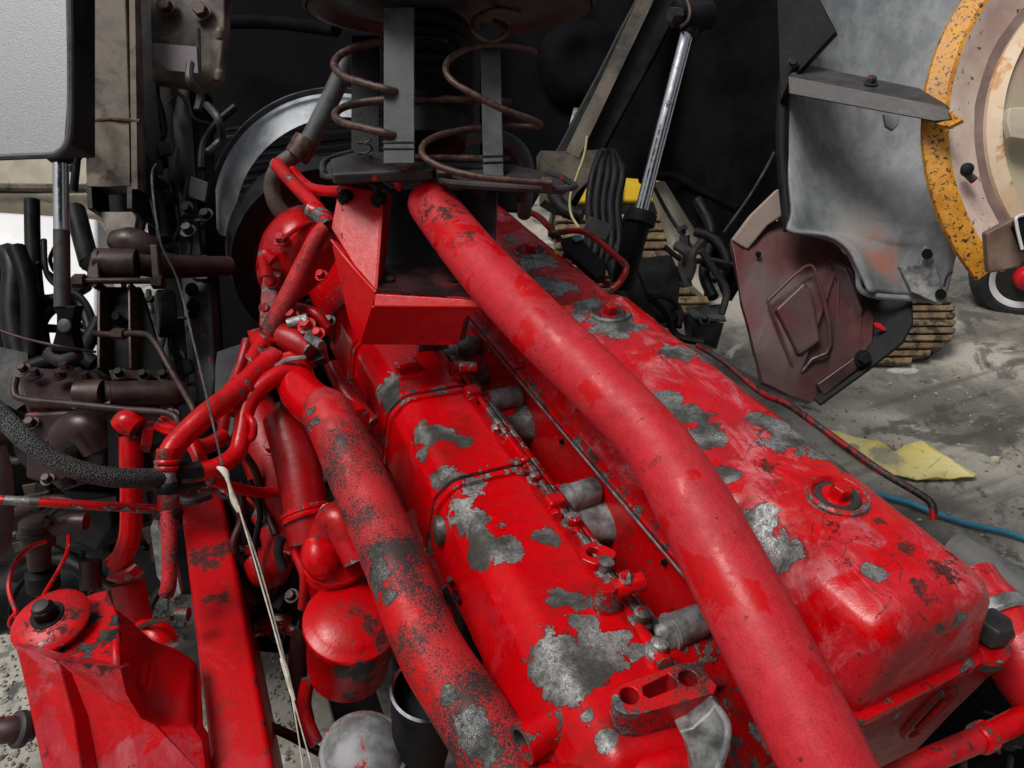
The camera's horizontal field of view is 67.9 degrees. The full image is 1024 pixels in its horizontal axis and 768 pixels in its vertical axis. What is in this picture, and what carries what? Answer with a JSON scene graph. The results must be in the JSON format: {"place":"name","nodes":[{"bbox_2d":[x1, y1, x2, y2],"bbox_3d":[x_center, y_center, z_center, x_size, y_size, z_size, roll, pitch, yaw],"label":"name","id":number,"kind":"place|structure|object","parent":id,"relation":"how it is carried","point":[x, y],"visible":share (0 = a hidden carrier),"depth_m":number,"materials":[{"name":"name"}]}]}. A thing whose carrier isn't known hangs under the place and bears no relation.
{"place":"outdoors","nodes":[
{"label":"outdoors","id":0,"kind":"place"},
{"bbox_2d":[105,409,153,583],"bbox_3d":[-0.755,0.223,1.507,0.078,0.331,0.198,9,34,13],"label":"coolant riser","id":1,"kind":"object","parent":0,"point":[123,566],"visible":0.91,"depth_m":1.50,"materials":[{"name":"red paint"}]},
{"bbox_2d":[208,0,479,349],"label":"wheel","id":2,"kind":"object","parent":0,"point":[271,88],"visible":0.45,"depth_m":2.75,"materials":[{"name":"black rubber"}]},
{"bbox_2d":[121,60,239,445],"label":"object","id":3,"kind":"object","parent":2,"relation":"attached to","point":[188,145],"visible":0.73,"depth_m":1.98,"materials":[{"name":"black metal"}]},
{"bbox_2d":[86,0,147,233],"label":"cab support beam","id":4,"kind":"structure","parent":3,"relation":"attached to","point":[117,197],"depth_m":1.86,"materials":[{"name":"beige metal"}]},
{"bbox_2d":[71,227,234,377],"bbox_3d":[-0.880,-0.216,1.820,0.249,0.279,0.440,8,34,12],"label":"pivot shaft","id":5,"kind":"object","parent":3,"relation":"attached to","point":[129,256],"visible":0.95,"depth_m":1.78,"materials":[{"name":"brown metal"}]},
{"bbox_2d":[150,0,230,93],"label":"rusty bracket","id":6,"kind":"object","parent":3,"relation":"attached to","point":[197,32],"visible":1,"depth_m":2.00,"materials":[{"name":"rusty dark brown steel"}]},
{"bbox_2d":[0,108,1023,767],"bbox_3d":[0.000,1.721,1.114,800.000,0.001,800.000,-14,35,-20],"label":"ground","id":7,"kind":"structure","parent":0,"point":[982,340],"depth_m":3.49,"materials":[{"name":"concrete"}]},
{"bbox_2d":[0,158,146,354],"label":"pale vehicle","id":8,"kind":"object","parent":7,"relation":"on","point":[20,180],"visible":0.14,"depth_m":3.62,"materials":[{"name":"beige paint"}]},
{"bbox_2d":[548,178,709,314],"bbox_3d":[0.806,-1.008,4.883,1.117,1.036,1.542,0,33,0],"label":"excavator","id":9,"kind":"object","parent":7,"relation":"on","point":[656,242],"visible":0.14,"depth_m":4.65,"materials":[{"name":"yellow paint"}]},
{"bbox_2d":[829,429,976,479],"bbox_3d":[1.652,0.308,3.259,0.594,0.020,0.296,7,34,10],"label":"yellow sheet","id":10,"kind":"object","parent":7,"relation":"on","point":[921,460],"visible":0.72,"depth_m":3.23,"materials":[{"name":"yellow paper"}]},
{"bbox_2d":[876,297,955,365],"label":"crawler track","id":11,"kind":"structure","parent":7,"relation":"on","point":[932,331],"depth_m":3.93,"materials":[{"name":"metal"}]},
{"bbox_2d":[871,488,1023,540],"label":"blue hose","id":12,"kind":"object","parent":7,"relation":"on","point":[960,521],"visible":0.67,"depth_m":2.92,"materials":[{"name":"blue rubber"}]},
{"bbox_2d":[990,456,999,463],"bbox_3d":[2.068,0.327,3.255,0.037,0.044,0.038,11,35,16],"label":"pebble","id":13,"kind":"object","parent":7,"relation":"on","point":[994,459],"visible":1,"depth_m":3.24,"materials":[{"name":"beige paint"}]},
{"bbox_2d":[968,261,1023,314],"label":"car wheel","id":14,"kind":"object","parent":7,"relation":"on","point":[1002,291],"visible":0.59,"depth_m":4.37,"materials":[{"name":"rubber"}]},
{"bbox_2d":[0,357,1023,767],"bbox_3d":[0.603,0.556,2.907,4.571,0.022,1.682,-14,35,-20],"label":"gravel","id":15,"kind":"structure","parent":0,"point":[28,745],"depth_m":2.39,"materials":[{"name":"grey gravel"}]},
{"bbox_2d":[153,157,1023,767],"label":"truck engine","id":16,"kind":"object","parent":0,"point":[571,515],"visible":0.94,"depth_m":1.15,"materials":[{"name":"red paint"}]},
{"bbox_2d":[0,495,156,513],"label":"push rod","id":17,"kind":"object","parent":16,"relation":"attached to","point":[78,504],"visible":0.98,"depth_m":1.23,"materials":[{"name":"red paint"}]},
{"bbox_2d":[0,400,165,488],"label":"braided hose","id":18,"kind":"object","parent":16,"relation":"attached to","point":[18,432],"visible":0.99,"depth_m":1.17,"materials":[{"name":"grey fabric"}]},
{"bbox_2d":[8,328,195,647],"bbox_3d":[-0.831,0.212,1.584,0.574,0.553,0.458,12,35,18],"label":"gear housing","id":19,"kind":"object","parent":16,"relation":"attached to","point":[71,412],"visible":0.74,"depth_m":1.55,"materials":[{"name":"brown metal"}]},
{"bbox_2d":[0,446,13,557],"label":"grey bottle","id":20,"kind":"object","parent":19,"relation":"on","point":[6,511],"visible":0.92,"depth_m":1.34,"materials":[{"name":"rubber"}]},
{"bbox_2d":[6,512,90,629],"bbox_3d":[-0.884,0.360,1.411,0.147,0.185,0.221,5,33,8],"label":"air valve","id":21,"kind":"object","parent":19,"relation":"attached to","point":[36,534],"visible":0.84,"depth_m":1.43,"materials":[{"name":"brown metal"}]},
{"bbox_2d":[42,158,84,366],"bbox_3d":[-0.951,-0.269,1.612,0.082,0.407,0.258,2,33,3],"label":"tilt cylinder","id":22,"kind":"object","parent":19,"relation":"on","point":[69,319],"visible":0.84,"depth_m":1.59,"materials":[{"name":"black metal"}]},
{"bbox_2d":[0,0,94,160],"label":"silver panel","id":23,"kind":"object","parent":22,"relation":"on","point":[47,79],"visible":1,"depth_m":1.32,"materials":[{"name":"metal"}]},
{"bbox_2d":[138,337,282,767],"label":"chassis rail","id":24,"kind":"object","parent":16,"relation":"attached to","point":[240,720],"visible":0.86,"depth_m":1.39,"materials":[{"name":"red metal"}]},
{"bbox_2d":[0,589,211,767],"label":"cab mount","id":25,"kind":"object","parent":24,"relation":"attached to","point":[108,684],"visible":1,"depth_m":1.15,"materials":[{"name":"red paint"}]},
{"bbox_2d":[151,163,312,767],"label":"frayed cord","id":26,"kind":"object","parent":16,"relation":"hanging from","point":[224,471],"visible":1,"depth_m":1.15,"materials":[{"name":"beige fabric"}]},
{"bbox_2d":[263,150,300,216],"bbox_3d":[-0.511,-0.445,1.714,0.095,0.166,0.066,-14,35,-20],"label":"brown hose","id":27,"kind":"object","parent":16,"relation":"attached to","point":[277,205],"visible":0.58,"depth_m":1.70,"materials":[{"name":"rubber"}]},
{"bbox_2d":[286,54,350,164],"bbox_3d":[-0.413,-0.607,1.673,0.059,0.218,0.210,27,42,35],"label":"intake tube","id":28,"kind":"object","parent":27,"relation":"attached to","point":[303,147],"visible":0.88,"depth_m":1.66,"materials":[{"name":"grey rubber"},{"name":"brown steel"}]},
{"bbox_2d":[225,156,411,346],"bbox_3d":[-0.523,-0.363,2.145,0.525,0.525,0.124,-14,35,-20],"label":"fan ring","id":29,"kind":"object","parent":16,"relation":"attached to","point":[252,217],"visible":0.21,"depth_m":2.00,"materials":[{"name":"black metal"}]},
{"bbox_2d":[330,185,497,351],"bbox_3d":[-0.186,-0.198,1.532,0.317,0.386,0.329,5,33,7],"label":"intake bracket","id":30,"kind":"object","parent":16,"relation":"on","point":[385,243],"visible":0.88,"depth_m":1.44,"materials":[{"name":"red metal"}]},
{"bbox_2d":[301,0,595,202],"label":"coil spring","id":31,"kind":"object","parent":30,"relation":"on","point":[429,99],"visible":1,"depth_m":1.42,"materials":[{"name":"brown metal"}]},
{"bbox_2d":[466,130,533,219],"bbox_3d":[-0.051,-0.490,1.789,0.211,0.214,0.070,4,33,7],"label":"return hose","id":32,"kind":"object","parent":16,"relation":"attached to","point":[517,146],"visible":0.52,"depth_m":1.74,"materials":[{"name":"grey rubber"}]},
{"bbox_2d":[0,347,1023,767],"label":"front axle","id":33,"kind":"object","parent":16,"relation":"attached to","point":[986,699],"visible":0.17,"depth_m":1.65,"materials":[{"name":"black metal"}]},
{"bbox_2d":[0,0,179,415],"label":"hose cluster","id":34,"kind":"object","parent":33,"relation":"attached to","point":[27,312],"visible":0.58,"depth_m":1.83,"materials":[{"name":"black rubber"}]},
{"bbox_2d":[0,400,328,756],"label":"guard","id":35,"kind":"object","parent":33,"relation":"attached to","point":[288,617],"visible":0.27,"depth_m":1.69,"materials":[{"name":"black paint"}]},
{"bbox_2d":[230,0,836,300],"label":"tilted cab","id":36,"kind":"object","parent":16,"relation":"attached to","point":[603,67],"visible":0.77,"depth_m":2.42,"materials":[{"name":"black metal"}]},
{"bbox_2d":[568,136,587,227],"bbox_3d":[0.195,-0.607,2.278,0.044,0.221,0.207,5,33,7],"label":"yellow cable","id":37,"kind":"object","parent":36,"relation":"hanging from","point":[575,180],"visible":0.89,"depth_m":2.30,"materials":[{"name":"rubber"}]},
{"bbox_2d":[547,194,733,344],"bbox_3d":[0.406,-0.361,2.291,0.578,0.454,0.559,-5,33,-8],"label":"linkage","id":38,"kind":"object","parent":36,"relation":"attached to","point":[654,294],"visible":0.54,"depth_m":2.29,"materials":[{"name":"black metal"}]},
{"bbox_2d":[585,148,625,263],"bbox_3d":[0.285,-0.550,2.330,0.122,0.281,0.389,4,33,6],"label":"hose bundle","id":39,"kind":"object","parent":38,"relation":"hanging from","point":[606,182],"visible":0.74,"depth_m":2.29,"materials":[{"name":"black rubber"}]},
{"bbox_2d":[611,0,715,291],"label":"tilt strut","id":40,"kind":"object","parent":38,"relation":"attached to","point":[689,19],"visible":0.95,"depth_m":1.97,"materials":[{"name":"silver metal"}]},
{"bbox_2d":[683,304,725,349],"bbox_3d":[0.592,-0.181,2.366,0.123,0.140,0.185,3,33,5],"label":"grey box","id":41,"kind":"object","parent":38,"relation":"attached to","point":[709,333],"visible":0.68,"depth_m":2.30,"materials":[{"name":"black metal"}]},
{"bbox_2d":[652,181,703,298],"bbox_3d":[0.600,-0.540,2.783,0.175,0.332,0.387,-1,33,-1],"label":"pale fairing","id":42,"kind":"object","parent":36,"relation":"attached to","point":[672,215],"visible":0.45,"depth_m":2.78,"materials":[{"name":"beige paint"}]},
{"bbox_2d":[777,0,960,305],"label":"mudguard","id":43,"kind":"object","parent":36,"relation":"attached to","point":[862,103],"visible":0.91,"depth_m":1.90,"materials":[{"name":"grey metal"}]},
{"bbox_2d":[729,189,912,405],"bbox_3d":[0.720,-0.203,1.884,0.300,0.437,0.464,-28,42,-36],"label":"step panel","id":44,"kind":"object","parent":43,"relation":"hanging from","point":[821,330],"visible":0.91,"depth_m":1.87,"materials":[{"name":"brown metal"}]},
{"bbox_2d":[920,0,1023,279],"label":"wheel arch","id":45,"kind":"structure","parent":43,"relation":"attached to","point":[972,152],"depth_m":1.63,"materials":[{"name":"paint"}]}
]}

